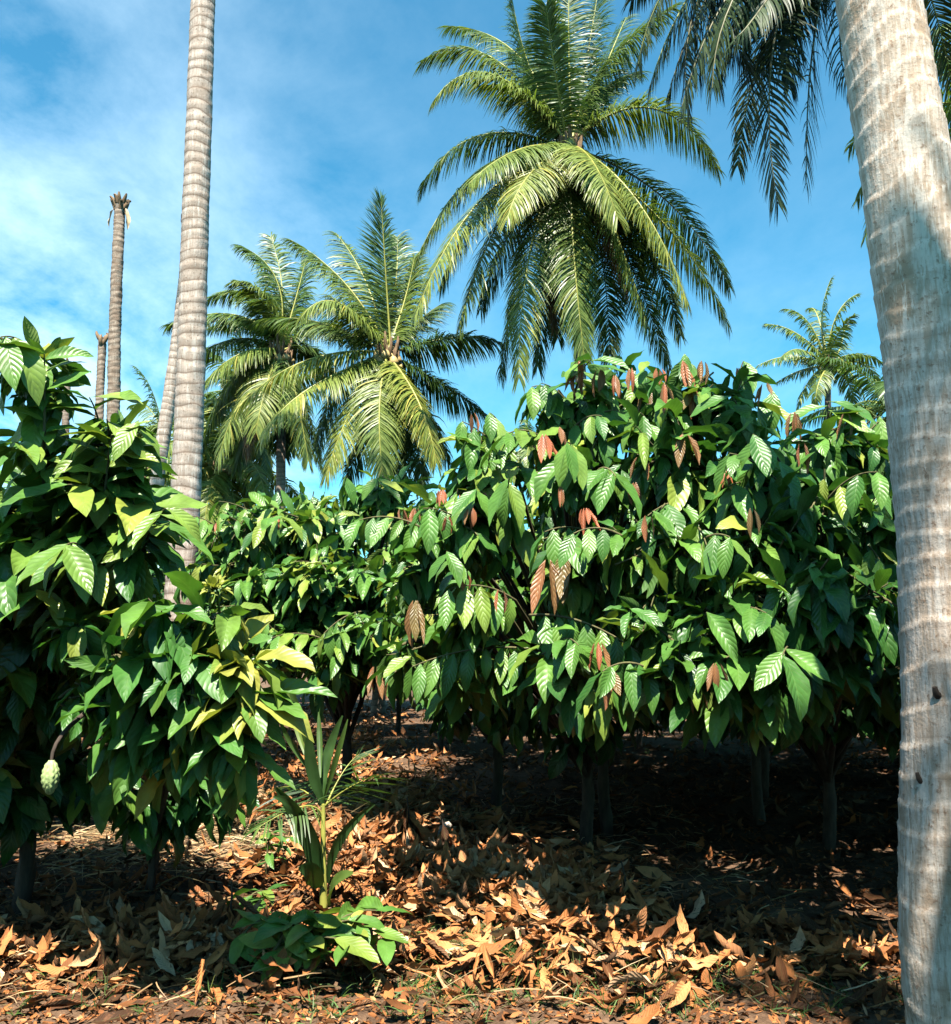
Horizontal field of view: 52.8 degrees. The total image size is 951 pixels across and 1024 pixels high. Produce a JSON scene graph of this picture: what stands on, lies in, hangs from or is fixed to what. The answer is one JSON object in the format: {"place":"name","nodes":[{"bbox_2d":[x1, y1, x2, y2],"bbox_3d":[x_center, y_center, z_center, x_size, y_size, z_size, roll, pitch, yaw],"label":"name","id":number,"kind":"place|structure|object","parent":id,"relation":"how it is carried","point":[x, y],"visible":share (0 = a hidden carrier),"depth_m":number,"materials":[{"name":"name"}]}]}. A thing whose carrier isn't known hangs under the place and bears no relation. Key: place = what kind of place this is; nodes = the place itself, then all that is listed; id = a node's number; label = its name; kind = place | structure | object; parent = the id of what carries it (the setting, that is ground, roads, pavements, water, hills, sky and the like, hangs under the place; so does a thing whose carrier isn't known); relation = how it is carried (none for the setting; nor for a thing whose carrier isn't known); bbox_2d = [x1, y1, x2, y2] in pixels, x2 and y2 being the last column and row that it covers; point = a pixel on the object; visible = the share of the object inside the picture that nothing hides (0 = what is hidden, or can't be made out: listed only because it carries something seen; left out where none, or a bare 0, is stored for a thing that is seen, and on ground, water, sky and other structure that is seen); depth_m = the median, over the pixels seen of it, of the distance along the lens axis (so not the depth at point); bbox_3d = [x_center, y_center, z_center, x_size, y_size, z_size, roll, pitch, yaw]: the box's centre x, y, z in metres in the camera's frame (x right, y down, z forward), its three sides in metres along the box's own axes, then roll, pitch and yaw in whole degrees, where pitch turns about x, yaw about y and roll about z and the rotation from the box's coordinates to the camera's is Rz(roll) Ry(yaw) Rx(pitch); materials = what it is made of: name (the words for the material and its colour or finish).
{"place":"outdoors","nodes":[
{"label":"outdoors","id":0,"kind":"place"},
{"bbox_2d":[0,673,905,1023],"bbox_3d":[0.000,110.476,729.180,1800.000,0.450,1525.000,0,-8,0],"label":"ground","id":1,"kind":"structure","parent":0,"point":[778,825],"depth_m":7.97,"materials":[{"name":"soil"}]},
{"bbox_2d":[61,358,70,453],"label":"dead palm trunk","id":2,"kind":"object","parent":1,"relation":"on","point":[65,418],"visible":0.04,"depth_m":32.74,"materials":[{"name":"grey wood"}]},
{"bbox_2d":[95,331,107,419],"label":"dead palm trunk","id":3,"kind":"object","parent":1,"relation":"on","point":[100,374],"visible":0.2,"depth_m":24.73,"materials":[{"name":"grey wood"}]},
{"bbox_2d":[106,191,130,429],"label":"dead palm trunk","id":4,"kind":"object","parent":1,"relation":"on","point":[120,205],"visible":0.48,"depth_m":20.83,"materials":[{"name":"grey wood"}]},
{"bbox_2d":[0,316,259,916],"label":"cocoa tree","id":5,"kind":"object","parent":1,"relation":"on","point":[85,526],"visible":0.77,"depth_m":4.72,"materials":[{"name":"green plant"}]},
{"bbox_2d":[148,279,178,564],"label":"coconut palm","id":6,"kind":"object","parent":1,"relation":"on","point":[164,428],"visible":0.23,"depth_m":16.37,"materials":[{"name":"grey plant"}]},
{"bbox_2d":[105,365,225,485],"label":"coconut palm","id":7,"kind":"object","parent":1,"relation":"on","point":[148,410],"visible":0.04,"depth_m":47.09,"materials":[{"name":"green plant"}]},
{"bbox_2d":[140,419,210,566],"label":"coconut palm","id":8,"kind":"object","parent":1,"relation":"on","point":[168,462],"depth_m":39.71,"materials":[{"name":"green plant"}]},
{"bbox_2d":[35,571,337,894],"bbox_3d":[-1.830,1.372,5.024,1.141,1.965,2.800,6,-10,-33],"label":"young cocoa tree","id":9,"kind":"object","parent":1,"relation":"on","point":[181,710],"visible":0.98,"depth_m":4.25,"materials":[{"name":"green plant"}]},
{"bbox_2d":[164,0,214,623],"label":"coconut palm","id":10,"kind":"object","parent":1,"relation":"on","point":[186,465],"visible":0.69,"depth_m":9.97,"materials":[{"name":"grey plant"}]},
{"bbox_2d":[147,551,255,657],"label":"cocoa tree","id":11,"kind":"object","parent":1,"relation":"on","point":[153,574],"depth_m":11.22,"materials":[{"name":"green plant"}]},
{"bbox_2d":[136,402,299,553],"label":"coconut palm","id":12,"kind":"object","parent":1,"relation":"on","point":[220,485],"visible":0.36,"depth_m":35.66,"materials":[{"name":"green plant"}]},
{"bbox_2d":[153,332,330,507],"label":"coconut palm","id":13,"kind":"object","parent":1,"relation":"on","point":[265,462],"visible":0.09,"depth_m":38.22,"materials":[{"name":"green plant"}]},
{"bbox_2d":[204,591,294,677],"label":"cocoa tree","id":14,"kind":"object","parent":1,"relation":"on","point":[253,652],"depth_m":13.87,"materials":[{"name":"green plant"}]},
{"bbox_2d":[160,231,345,693],"bbox_3d":[-7.769,-2.175,32.844,6.459,17.327,4.976,0,-8,0],"label":"coconut palm","id":15,"kind":"object","parent":1,"relation":"on","point":[284,352],"visible":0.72,"depth_m":32.86,"materials":[{"name":"green plant"}]},
{"bbox_2d":[227,883,288,914],"bbox_3d":[-1.363,2.413,5.752,0.379,0.241,0.576,0,-8,0],"label":"leafy sprout","id":16,"kind":"object","parent":1,"relation":"on","point":[268,894],"visible":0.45,"depth_m":5.86,"materials":[{"name":"green plant"}]},
{"bbox_2d":[255,830,300,874],"bbox_3d":[-1.433,2.475,6.957,0.402,0.322,0.328,0,-8,0],"label":"leafy sprout","id":17,"kind":"object","parent":1,"relation":"on","point":[269,860],"visible":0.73,"depth_m":6.93,"materials":[{"name":"green plant"}]},
{"bbox_2d":[173,461,440,799],"bbox_3d":[-1.220,1.156,9.304,3.556,3.501,3.388,0,-8,0],"label":"cocoa tree","id":18,"kind":"object","parent":1,"relation":"on","point":[297,569],"visible":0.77,"depth_m":8.65,"materials":[{"name":"green plant"}]},
{"bbox_2d":[226,896,412,981],"bbox_3d":[-0.782,2.151,4.729,0.933,0.393,0.617,0,-8,0],"label":"leafy sprout","id":19,"kind":"object","parent":1,"relation":"on","point":[345,931],"visible":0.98,"depth_m":4.66,"materials":[{"name":"green plant"}]},
{"bbox_2d":[240,671,407,912],"bbox_3d":[-0.904,1.748,5.844,1.030,1.539,0.941,0,-8,0],"label":"coconut seedling","id":20,"kind":"object","parent":1,"relation":"on","point":[315,870],"visible":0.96,"depth_m":5.76,"materials":[{"name":"green plant"}]},
{"bbox_2d":[228,186,506,715],"bbox_3d":[-2.874,-1.874,27.004,7.639,14.995,5.114,0,-8,0],"label":"coconut palm","id":21,"kind":"object","parent":1,"relation":"on","point":[393,406],"visible":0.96,"depth_m":26.84,"materials":[{"name":"green plant"}]},
{"bbox_2d":[383,679,400,732],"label":"cocoa tree","id":22,"kind":"object","parent":1,"relation":"on","point":[398,717],"visible":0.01,"depth_m":19.80,"materials":[{"name":"plant"}]},
{"bbox_2d":[267,522,547,812],"bbox_3d":[0.111,1.599,10.051,4.276,3.234,4.766,0,-8,0],"label":"cocoa tree","id":23,"kind":"object","parent":1,"relation":"on","point":[496,793],"visible":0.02,"depth_m":9.83,"materials":[{"name":"green plant"}]},
{"bbox_2d":[383,682,443,751],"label":"cocoa tree","id":24,"kind":"object","parent":1,"relation":"on","point":[440,742],"depth_m":15.96,"materials":[{"name":"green plant"}]},
{"bbox_2d":[0,766,900,1019],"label":"straw","id":25,"kind":"object","parent":1,"relation":"on","point":[235,836],"visible":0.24,"depth_m":7.29,"materials":[{"name":"brown plant"}]},
{"bbox_2d":[0,741,903,1023],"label":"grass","id":26,"kind":"structure","parent":1,"relation":"on","point":[450,979],"depth_m":4.55,"materials":[{"name":"brown plant"}]},
{"bbox_2d":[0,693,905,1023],"bbox_3d":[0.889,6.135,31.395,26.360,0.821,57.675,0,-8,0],"label":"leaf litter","id":27,"kind":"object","parent":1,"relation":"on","point":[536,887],"visible":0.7,"depth_m":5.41,"materials":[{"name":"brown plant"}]},
{"bbox_2d":[205,880,258,929],"bbox_3d":[-1.356,2.264,5.330,0.277,0.424,0.341,-3,-9,17],"label":"dead leaf bunch","id":28,"kind":"object","parent":27,"relation":"on","point":[216,918],"visible":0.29,"depth_m":5.32,"materials":[{"name":"brown plant"}]},
{"bbox_2d":[382,797,430,846],"bbox_3d":[-0.560,2.584,7.725,0.380,0.544,0.417,5,-10,-29],"label":"dead leaf bunch","id":29,"kind":"object","parent":27,"relation":"on","point":[412,826],"visible":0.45,"depth_m":7.71,"materials":[{"name":"brown plant"}]},
{"bbox_2d":[427,817,461,846],"bbox_3d":[-0.211,2.544,7.333,0.291,0.398,0.247,3,-9,-17],"label":"dead leaf bunch","id":30,"kind":"object","parent":27,"relation":"on","point":[452,839],"visible":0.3,"depth_m":7.33,"materials":[{"name":"brown plant"}]},
{"bbox_2d":[437,821,451,835],"bbox_3d":[-0.277,2.719,8.130,0.139,0.180,0.122,5,-10,-29],"label":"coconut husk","id":31,"kind":"object","parent":27,"relation":"on","point":[448,823],"visible":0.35,"depth_m":8.11,"materials":[{"name":"white"}]},
{"bbox_2d":[574,912,623,954],"bbox_3d":[0.702,2.276,5.103,0.392,0.268,0.390,2,-9,-13],"label":"dead leaf bunch","id":32,"kind":"object","parent":27,"relation":"on","point":[589,949],"visible":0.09,"depth_m":5.13,"materials":[{"name":"brown plant"}]},
{"bbox_2d":[609,861,649,914],"bbox_3d":[0.896,2.248,5.591,0.295,0.393,0.322,-6,-10,35],"label":"dead leaf bunch","id":33,"kind":"object","parent":27,"relation":"on","point":[619,889],"visible":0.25,"depth_m":5.62,"materials":[{"name":"brown plant"}]},
{"bbox_2d":[512,419,537,518],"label":"coconut palm","id":34,"kind":"object","parent":1,"relation":"on","point":[523,453],"visible":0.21,"depth_m":60.03,"materials":[{"name":"green plant"}]},
{"bbox_2d":[368,508,719,839],"bbox_3d":[1.294,1.354,8.911,4.441,3.359,4.950,-1,-9,6],"label":"cocoa tree","id":35,"kind":"object","parent":1,"relation":"on","point":[603,791],"visible":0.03,"depth_m":7.65,"materials":[{"name":"green plant"}]},
{"bbox_2d":[344,349,750,845],"bbox_3d":[0.406,0.822,6.620,2.560,3.562,3.699,0,-8,0],"label":"cocoa tree","id":36,"kind":"object","parent":1,"relation":"on","point":[576,478],"visible":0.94,"depth_m":5.64,"materials":[{"name":"green plant"}]},
{"bbox_2d":[408,0,735,394],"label":"coconut palm","id":37,"kind":"object","parent":1,"relation":"on","point":[573,190],"visible":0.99,"depth_m":24.19,"materials":[{"name":"green plant"}]},
{"bbox_2d":[636,727,642,748],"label":"cocoa tree","id":38,"kind":"object","parent":1,"relation":"on","point":[639,736],"depth_m":16.39,"materials":[{"name":"plant"}]},
{"bbox_2d":[558,354,901,854],"bbox_3d":[2.453,0.827,6.393,4.056,3.558,4.108,0,-8,0],"label":"cocoa tree","id":39,"kind":"object","parent":1,"relation":"on","point":[786,559],"visible":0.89,"depth_m":4.97,"materials":[{"name":"green plant"}]},
{"bbox_2d":[750,738,765,825],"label":"cocoa tree","id":40,"kind":"object","parent":1,"relation":"on","point":[757,798],"depth_m":9.06,"materials":[{"name":"brown plant"}]},
{"bbox_2d":[760,742,769,796],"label":"cocoa tree","id":41,"kind":"object","parent":1,"relation":"on","point":[765,756],"depth_m":10.64,"materials":[{"name":"plant"}]},
{"bbox_2d":[620,0,950,225],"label":"coconut palm","id":42,"kind":"object","parent":1,"relation":"on","point":[753,19],"visible":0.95,"depth_m":12.81,"materials":[{"name":"green plant"}]},
{"bbox_2d":[755,276,882,419],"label":"coconut palm","id":43,"kind":"object","parent":1,"relation":"on","point":[823,375],"visible":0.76,"depth_m":51.77,"materials":[{"name":"green plant"}]},
{"bbox_2d":[786,357,889,463],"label":"coconut palm","id":44,"kind":"object","parent":1,"relation":"on","point":[878,405],"visible":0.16,"depth_m":41.27,"materials":[{"name":"green plant"}]},
{"bbox_2d":[835,0,950,1023],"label":"coconut palm","id":45,"kind":"object","parent":1,"relation":"on","point":[899,125],"visible":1,"depth_m":3.54,"materials":[{"name":"grey plant"}]},
{"bbox_2d":[844,23,950,247],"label":"coconut palm","id":46,"kind":"object","parent":1,"relation":"on","point":[947,104],"visible":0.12,"depth_m":27.10,"materials":[{"name":"green plant"}]},
{"bbox_2d":[0,0,950,567],"label":"sky","id":47,"kind":"structure","parent":0,"point":[318,105],"materials":[{"name":"blue"}]}
]}

